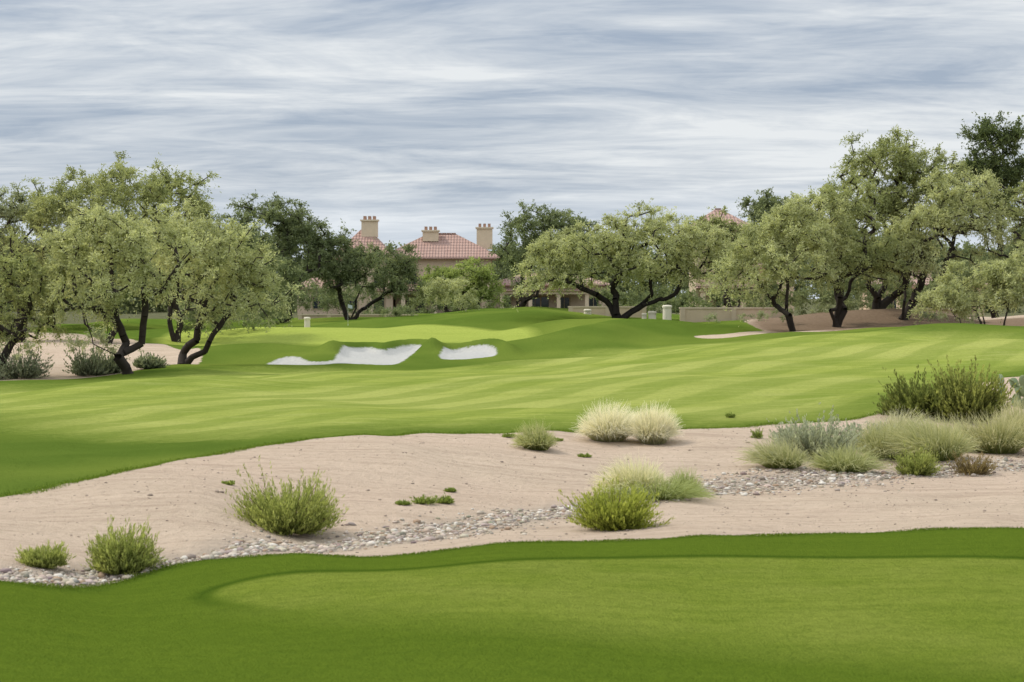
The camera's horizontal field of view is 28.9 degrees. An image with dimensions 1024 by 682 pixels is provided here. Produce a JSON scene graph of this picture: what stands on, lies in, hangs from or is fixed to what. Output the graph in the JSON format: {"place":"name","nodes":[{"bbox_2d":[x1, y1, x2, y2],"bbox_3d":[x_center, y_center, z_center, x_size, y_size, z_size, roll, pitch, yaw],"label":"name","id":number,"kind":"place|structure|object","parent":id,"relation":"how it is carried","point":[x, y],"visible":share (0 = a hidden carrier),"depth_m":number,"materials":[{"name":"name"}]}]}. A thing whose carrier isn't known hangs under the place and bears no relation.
{"place":"outdoors","nodes":[
{"label":"outdoors","id":0,"kind":"place"},
{"bbox_2d":[1,417,1021,576],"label":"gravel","id":1,"kind":"structure","parent":0,"point":[217,491],"depth_m":40.60,"materials":[{"name":"stone"}]},
{"bbox_2d":[0,299,1023,681],"bbox_3d":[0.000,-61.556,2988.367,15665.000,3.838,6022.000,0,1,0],"label":"ground","id":2,"kind":"structure","parent":0,"point":[906,605],"depth_m":37.95,"materials":[{"name":"green plant"}]},
{"bbox_2d":[0,360,13,379],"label":"brittlebush","id":3,"kind":"object","parent":2,"relation":"on","point":[2,374],"visible":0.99,"depth_m":97.97,"materials":[{"name":"green plant"}]},
{"bbox_2d":[0,344,54,378],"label":"brittlebush","id":4,"kind":"object","parent":2,"relation":"on","point":[28,369],"visible":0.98,"depth_m":99.25,"materials":[{"name":"green plant"}]},
{"bbox_2d":[0,175,73,342],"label":"mesquite tree","id":5,"kind":"object","parent":2,"relation":"on","point":[7,212],"visible":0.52,"depth_m":141.19,"materials":[{"name":"green plant"}]},
{"bbox_2d":[0,227,82,371],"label":"palo verde tree","id":6,"kind":"object","parent":2,"relation":"on","point":[13,331],"visible":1,"depth_m":99.92,"materials":[{"name":"green plant"}]},
{"bbox_2d":[15,540,76,568],"bbox_3d":[-7.298,3.311,30.946,0.950,0.435,0.883,-1,1,-22],"label":"turpentine bush","id":7,"kind":"object","parent":2,"relation":"on","point":[46,557],"visible":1,"depth_m":30.74,"materials":[{"name":"green plant"}]},
{"bbox_2d":[0,325,143,361],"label":"desert brush","id":8,"kind":"object","parent":2,"relation":"on","point":[99,335],"visible":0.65,"depth_m":108.14,"materials":[{"name":"green plant"}]},
{"bbox_2d":[62,342,116,375],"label":"brittlebush","id":9,"kind":"object","parent":2,"relation":"on","point":[85,366],"visible":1,"depth_m":101.54,"materials":[{"name":"green plant"}]},
{"bbox_2d":[0,150,182,343],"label":"mesquite tree","id":10,"kind":"object","parent":2,"relation":"on","point":[102,188],"visible":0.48,"depth_m":139.03,"materials":[{"name":"green plant"}]},
{"bbox_2d":[91,350,127,373],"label":"brittlebush","id":11,"kind":"object","parent":2,"relation":"on","point":[116,367],"visible":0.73,"depth_m":102.28,"materials":[{"name":"green plant"}]},
{"bbox_2d":[20,197,215,374],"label":"palo verde tree","id":12,"kind":"object","parent":2,"relation":"on","point":[73,258],"visible":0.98,"depth_m":99.85,"materials":[{"name":"green plant"}]},
{"bbox_2d":[77,515,168,575],"bbox_3d":[-6.122,3.190,31.288,1.270,0.975,1.369,-1,2,-38],"label":"turpentine bush","id":13,"kind":"object","parent":2,"relation":"on","point":[113,555],"visible":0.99,"depth_m":30.98,"materials":[{"name":"green plant"}]},
{"bbox_2d":[132,350,169,368],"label":"brittlebush","id":14,"kind":"object","parent":2,"relation":"on","point":[147,362],"visible":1,"depth_m":103.75,"materials":[{"name":"green plant"}]},
{"bbox_2d":[133,152,254,341],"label":"mesquite tree","id":15,"kind":"object","parent":2,"relation":"on","point":[170,182],"visible":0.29,"depth_m":143.98,"materials":[{"name":"green plant"}]},
{"bbox_2d":[134,196,303,363],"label":"palo verde tree","id":16,"kind":"object","parent":2,"relation":"on","point":[219,261],"visible":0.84,"depth_m":109.48,"materials":[{"name":"green plant"}]},
{"bbox_2d":[221,480,234,484],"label":"ground plant","id":17,"kind":"object","parent":2,"relation":"on","point":[226,482],"visible":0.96,"depth_m":40.36,"materials":[{"name":"green plant"}]},
{"bbox_2d":[216,189,336,322],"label":"mesquite tree","id":18,"kind":"object","parent":2,"relation":"on","point":[307,234],"visible":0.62,"depth_m":186.99,"materials":[{"name":"green plant"}]},
{"bbox_2d":[222,454,347,535],"bbox_3d":[-4.138,2.789,36.420,2.393,1.480,2.761,0,1,0],"label":"turpentine bush","id":19,"kind":"object","parent":2,"relation":"on","point":[292,513],"visible":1,"depth_m":35.93,"materials":[{"name":"green plant"}]},
{"bbox_2d":[176,304,417,336],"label":"shrubs","id":20,"kind":"object","parent":2,"relation":"on","point":[395,312],"visible":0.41,"depth_m":149.70,"materials":[{"name":"green plant"}]},
{"bbox_2d":[304,317,310,326],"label":"stone pillar","id":21,"kind":"structure","parent":2,"relation":"on","point":[306,321],"depth_m":159.81,"materials":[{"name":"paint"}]},
{"bbox_2d":[298,314,417,319],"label":"garden wall","id":22,"kind":"structure","parent":2,"relation":"on","point":[301,316],"depth_m":205.99,"materials":[{"name":"paint"}]},
{"bbox_2d":[301,218,435,319],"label":"mesquite tree","id":23,"kind":"object","parent":2,"relation":"on","point":[354,261],"visible":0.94,"depth_m":188.37,"materials":[{"name":"green plant"}]},
{"bbox_2d":[395,499,412,504],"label":"ground plant","id":24,"kind":"object","parent":2,"relation":"on","point":[403,502],"visible":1,"depth_m":39.93,"materials":[{"name":"green plant"}]},
{"bbox_2d":[409,494,439,503],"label":"ground plant","id":25,"kind":"object","parent":2,"relation":"on","point":[423,500],"visible":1,"depth_m":40.25,"materials":[{"name":"green plant"}]},
{"bbox_2d":[406,275,482,311],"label":"sage bush","id":26,"kind":"object","parent":2,"relation":"on","point":[456,288],"visible":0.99,"depth_m":187.47,"materials":[{"name":"green plant"}]},
{"bbox_2d":[435,492,454,503],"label":"ground plant","id":27,"kind":"object","parent":2,"relation":"on","point":[443,499],"visible":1,"depth_m":40.49,"materials":[{"name":"green plant"}]},
{"bbox_2d":[443,487,457,491],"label":"ground plant","id":28,"kind":"object","parent":2,"relation":"on","point":[450,489],"visible":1,"depth_m":42.40,"materials":[{"name":"green plant"}]},
{"bbox_2d":[297,259,607,313],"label":"walls","id":29,"kind":"structure","parent":2,"relation":"on","point":[391,302],"depth_m":234.86,"materials":[{"name":"paint"}]},
{"bbox_2d":[302,230,608,290],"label":"roof","id":30,"kind":"structure","parent":29,"relation":"on","point":[450,246],"depth_m":235.64,"materials":[{"name":"tile"}]},
{"bbox_2d":[360,216,493,248],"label":"chimneys","id":31,"kind":"object","parent":30,"relation":"on","point":[369,226],"visible":0.98,"depth_m":237.77,"materials":[{"name":"paint"}]},
{"bbox_2d":[312,272,599,313],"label":"trim","id":32,"kind":"structure","parent":29,"relation":"attached to","point":[587,297],"depth_m":233.54,"materials":[{"name":"paint"}]},
{"bbox_2d":[313,273,598,312],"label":"windows and door","id":33,"kind":"structure","parent":29,"relation":"attached to","point":[544,301],"depth_m":235.90,"materials":[{"name":"black glass"}]},
{"bbox_2d":[416,256,506,311],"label":"mesquite tree","id":34,"kind":"object","parent":2,"relation":"on","point":[480,277],"visible":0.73,"depth_m":205.08,"materials":[{"name":"green plant"}]},
{"bbox_2d":[502,432,515,437],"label":"ground plant","id":35,"kind":"object","parent":2,"relation":"on","point":[507,435],"visible":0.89,"depth_m":54.20,"materials":[{"name":"green plant"}]},
{"bbox_2d":[0,376,1019,496],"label":"rough grass","id":36,"kind":"structure","parent":2,"relation":"on","point":[9,493],"depth_m":48.41,"materials":[{"name":"green plant"}]},
{"bbox_2d":[0,526,1022,591],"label":"rough grass","id":37,"kind":"structure","parent":2,"relation":"on","point":[52,585],"depth_m":31.84,"materials":[{"name":"green plant"}]},
{"bbox_2d":[0,240,1023,325],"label":"understory trees","id":38,"kind":"object","parent":2,"relation":"on","point":[295,272],"visible":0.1,"depth_m":174.38,"materials":[{"name":"green plant"}]},
{"bbox_2d":[0,452,1023,586],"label":"river rocks","id":39,"kind":"object","parent":2,"relation":"on","point":[92,577],"visible":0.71,"depth_m":37.26,"materials":[{"name":"stone"}]},
{"bbox_2d":[2,210,1023,313],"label":"distant trees","id":40,"kind":"object","parent":2,"relation":"on","point":[966,247],"visible":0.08,"depth_m":279.64,"materials":[{"name":"green plant"}]},
{"bbox_2d":[508,418,560,450],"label":"deer grass","id":41,"kind":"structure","parent":2,"relation":"on","point":[540,440],"depth_m":51.70,"materials":[{"name":"green plant"}]},
{"bbox_2d":[487,199,599,306],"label":"mesquite tree","id":42,"kind":"object","parent":2,"relation":"on","point":[551,217],"visible":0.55,"depth_m":191.35,"materials":[{"name":"green plant"}]},
{"bbox_2d":[192,280,962,317],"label":"background shrubs","id":43,"kind":"object","parent":2,"relation":"on","point":[688,297],"visible":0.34,"depth_m":196.37,"materials":[{"name":"green plant"}]},
{"bbox_2d":[577,452,591,457],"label":"ground plant","id":44,"kind":"object","parent":2,"relation":"on","point":[586,455],"visible":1,"depth_m":51.00,"materials":[{"name":"green plant"}]},
{"bbox_2d":[584,309,590,313],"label":"stone pillar","id":45,"kind":"structure","parent":2,"relation":"on","point":[587,311],"depth_m":167.71,"materials":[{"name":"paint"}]},
{"bbox_2d":[573,398,639,441],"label":"feather grass","id":46,"kind":"object","parent":2,"relation":"on","point":[603,427],"depth_m":54.30,"materials":[{"name":"beige plant"}]},
{"bbox_2d":[568,306,646,317],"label":"garden wall","id":47,"kind":"structure","parent":2,"relation":"on","point":[601,310],"depth_m":175.98,"materials":[{"name":"paint"}]},
{"bbox_2d":[557,473,674,531],"bbox_3d":[1.899,2.912,36.642,2.164,1.092,2.031,0,1,0],"label":"turpentine bush","id":48,"kind":"object","parent":2,"relation":"on","point":[602,511],"visible":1,"depth_m":36.16,"materials":[{"name":"green plant"}]},
{"bbox_2d":[509,197,745,318],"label":"palo verde tree","id":49,"kind":"object","parent":2,"relation":"on","point":[616,257],"visible":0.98,"depth_m":158.47,"materials":[{"name":"green plant"}]},
{"bbox_2d":[585,448,671,493],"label":"feather grass","id":50,"kind":"object","parent":2,"relation":"on","point":[627,472],"depth_m":43.03,"materials":[{"name":"beige plant"}]},
{"bbox_2d":[624,408,648,421],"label":"feather grass","id":51,"kind":"object","parent":2,"relation":"on","point":[635,413],"depth_m":57.02,"materials":[{"name":"beige plant"}]},
{"bbox_2d":[641,313,646,318],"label":"stone pillar","id":52,"kind":"structure","parent":2,"relation":"on","point":[644,315],"depth_m":157.82,"materials":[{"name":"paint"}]},
{"bbox_2d":[648,311,656,318],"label":"stone pillar","id":53,"kind":"structure","parent":2,"relation":"on","point":[651,314],"depth_m":157.73,"materials":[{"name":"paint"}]},
{"bbox_2d":[625,400,687,444],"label":"feather grass","id":54,"kind":"object","parent":2,"relation":"on","point":[653,430],"depth_m":54.12,"materials":[{"name":"beige plant"}]},
{"bbox_2d":[600,467,722,501],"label":"deer grass","id":55,"kind":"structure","parent":2,"relation":"on","point":[673,491],"depth_m":42.41,"materials":[{"name":"green plant"}]},
{"bbox_2d":[662,305,671,319],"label":"stone pillar","id":56,"kind":"structure","parent":2,"relation":"on","point":[667,314],"depth_m":151.69,"materials":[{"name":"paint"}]},
{"bbox_2d":[669,460,706,490],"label":"deer grass","id":57,"kind":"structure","parent":2,"relation":"on","point":[683,478],"depth_m":44.15,"materials":[{"name":"green plant"}]},
{"bbox_2d":[724,412,734,417],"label":"ground plant","id":58,"kind":"object","parent":2,"relation":"on","point":[728,415],"visible":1,"depth_m":61.65,"materials":[{"name":"green plant"}]},
{"bbox_2d":[679,307,784,321],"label":"garden wall","id":59,"kind":"structure","parent":2,"relation":"on","point":[693,314],"depth_m":152.99,"materials":[{"name":"paint"}]},
{"bbox_2d":[700,269,763,306],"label":"trim","id":60,"kind":"structure","parent":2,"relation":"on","point":[703,292],"depth_m":197.55,"materials":[{"name":"paint"}]},
{"bbox_2d":[689,230,793,315],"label":"walls","id":61,"kind":"structure","parent":2,"relation":"on","point":[707,296],"depth_m":199.95,"materials":[{"name":"paint"}]},
{"bbox_2d":[693,208,799,287],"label":"roof","id":62,"kind":"structure","parent":61,"relation":"on","point":[729,216],"depth_m":201.29,"materials":[{"name":"tile"}]},
{"bbox_2d":[690,205,795,306],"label":"mesquite tree","id":63,"kind":"object","parent":2,"relation":"on","point":[724,223],"visible":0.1,"depth_m":167.51,"materials":[{"name":"green plant"}]},
{"bbox_2d":[750,426,763,438],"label":"ground plant","id":64,"kind":"object","parent":2,"relation":"on","point":[758,434],"visible":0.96,"depth_m":55.48,"materials":[{"name":"green plant"}]},
{"bbox_2d":[734,432,813,468],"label":"deer grass","id":65,"kind":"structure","parent":2,"relation":"on","point":[771,456],"depth_m":48.87,"materials":[{"name":"green plant"}]},
{"bbox_2d":[735,186,824,258],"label":"mesquite tree","id":66,"kind":"object","parent":2,"relation":"on","point":[762,204],"visible":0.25,"depth_m":231.54,"materials":[{"name":"green plant"}]},
{"bbox_2d":[701,190,860,331],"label":"palo verde tree","id":67,"kind":"object","parent":2,"relation":"on","point":[772,238],"visible":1,"depth_m":133.82,"materials":[{"name":"green plant"}]},
{"bbox_2d":[768,418,816,447],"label":"brittlebush","id":68,"kind":"object","parent":2,"relation":"on","point":[778,433],"visible":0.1,"depth_m":53.47,"materials":[{"name":"green plant"}]},
{"bbox_2d":[762,402,866,459],"bbox_3d":[7.902,2.352,51.673,2.616,1.490,2.783,0,1,0],"label":"brittlebush","id":69,"kind":"object","parent":2,"relation":"on","point":[810,439],"visible":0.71,"depth_m":51.41,"materials":[{"name":"green plant"}]},
{"bbox_2d":[703,297,977,323],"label":"desert groundcover","id":70,"kind":"object","parent":2,"relation":"on","point":[790,310],"visible":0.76,"depth_m":141.38,"materials":[{"name":"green plant"}]},
{"bbox_2d":[783,169,916,326],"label":"mesquite tree","id":71,"kind":"object","parent":2,"relation":"on","point":[862,256],"visible":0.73,"depth_m":137.16,"materials":[{"name":"green plant"}]},
{"bbox_2d":[805,439,894,472],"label":"deer grass","id":72,"kind":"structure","parent":2,"relation":"on","point":[854,462],"depth_m":49.16,"materials":[{"name":"green plant"}]},
{"bbox_2d":[840,417,894,444],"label":"brittlebush","id":73,"kind":"object","parent":2,"relation":"on","point":[854,427],"visible":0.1,"depth_m":53.78,"materials":[{"name":"green plant"}]},
{"bbox_2d":[855,413,916,458],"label":"deer grass","id":74,"kind":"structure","parent":2,"relation":"on","point":[873,434],"depth_m":52.12,"materials":[{"name":"green plant"}]},
{"bbox_2d":[876,395,899,415],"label":"creosote bush","id":75,"kind":"object","parent":2,"relation":"on","point":[884,410],"visible":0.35,"depth_m":62.09,"materials":[{"name":"green plant"}]},
{"bbox_2d":[819,125,978,308],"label":"mesquite tree","id":76,"kind":"object","parent":2,"relation":"on","point":[907,164],"visible":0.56,"depth_m":144.87,"materials":[{"name":"green plant"}]},
{"bbox_2d":[862,405,937,435],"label":"feather grass","id":77,"kind":"object","parent":2,"relation":"on","point":[890,420],"depth_m":56.44,"materials":[{"name":"plant"}]},
{"bbox_2d":[888,440,947,475],"bbox_3d":[9.969,2.874,49.131,1.434,0.901,1.455,0,1,0],"label":"turpentine bush","id":78,"kind":"object","parent":2,"relation":"on","point":[917,465],"visible":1,"depth_m":48.81,"materials":[{"name":"green plant"}]},
{"bbox_2d":[859,290,983,316],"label":"walls","id":79,"kind":"structure","parent":2,"relation":"on","point":[864,308],"depth_m":204.44,"materials":[{"name":"paint"}]},
{"bbox_2d":[871,271,987,286],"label":"roof","id":80,"kind":"structure","parent":79,"relation":"on","point":[926,283],"depth_m":200.42,"materials":[{"name":"tile"}]},
{"bbox_2d":[873,365,976,417],"bbox_3d":[12.702,1.562,61.409,3.000,1.652,3.203,0,1,0],"label":"creosote bush","id":81,"kind":"object","parent":2,"relation":"on","point":[902,394],"visible":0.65,"depth_m":60.98,"materials":[{"name":"green plant"}]},
{"bbox_2d":[867,411,986,460],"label":"deer grass","id":82,"kind":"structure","parent":2,"relation":"on","point":[944,446],"depth_m":51.63,"materials":[{"name":"plant"}]},
{"bbox_2d":[886,287,981,316],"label":"trim","id":83,"kind":"structure","parent":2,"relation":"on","point":[929,307],"depth_m":197.58,"materials":[{"name":"paint"}]},
{"bbox_2d":[851,160,1021,319],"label":"mesquite tree","id":84,"kind":"object","parent":2,"relation":"on","point":[937,219],"visible":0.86,"depth_m":139.46,"materials":[{"name":"green plant"}]},
{"bbox_2d":[913,308,961,316],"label":"garden wall","id":85,"kind":"structure","parent":2,"relation":"on","point":[949,313],"depth_m":155.99,"materials":[{"name":"paint"}]},
{"bbox_2d":[928,412,986,450],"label":"deer grass","id":86,"kind":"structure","parent":2,"relation":"on","point":[966,424],"depth_m":54.39,"materials":[{"name":"plant"}]},
{"bbox_2d":[906,240,1023,325],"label":"desert ironwood bush","id":87,"kind":"object","parent":2,"relation":"on","point":[952,290],"visible":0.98,"depth_m":127.78,"materials":[{"name":"green plant"}]},
{"bbox_2d":[944,450,997,475],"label":"dry shrub","id":88,"kind":"object","parent":2,"relation":"on","point":[976,468],"visible":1,"depth_m":49.14,"materials":[{"name":"brown plant"}]},
{"bbox_2d":[921,354,1021,421],"bbox_3d":[13.990,1.376,60.965,3.009,2.192,3.091,0,1,0],"label":"creosote bush","id":89,"kind":"object","parent":2,"relation":"on","point":[985,397],"visible":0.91,"depth_m":60.25,"materials":[{"name":"green plant"}]},
{"bbox_2d":[948,110,1023,317],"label":"eucalyptus tree","id":90,"kind":"object","parent":2,"relation":"on","point":[1008,173],"visible":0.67,"depth_m":170.87,"materials":[{"name":"green plant"}]},
{"bbox_2d":[953,407,1023,453],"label":"deer grass","id":91,"kind":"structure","parent":2,"relation":"on","point":[1004,440],"depth_m":53.73,"materials":[{"name":"plant"}]},
{"bbox_2d":[973,177,1023,285],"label":"mesquite tree","id":92,"kind":"object","parent":2,"relation":"on","point":[1018,212],"visible":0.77,"depth_m":141.77,"materials":[{"name":"green plant"}]},
{"bbox_2d":[990,393,1023,432],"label":"deer grass","id":93,"kind":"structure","parent":2,"relation":"on","point":[1017,411],"depth_m":56.29,"materials":[{"name":"plant"}]},
{"bbox_2d":[997,373,1023,408],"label":"prickly pear cactus","id":94,"kind":"object","parent":2,"relation":"on","point":[1017,386],"visible":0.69,"depth_m":65.86,"materials":[{"name":"green plant"}]},
{"bbox_2d":[0,0,1023,298],"label":"sky","id":95,"kind":"structure","parent":0,"point":[412,116],"materials":[{"name":"grey"}]}
]}

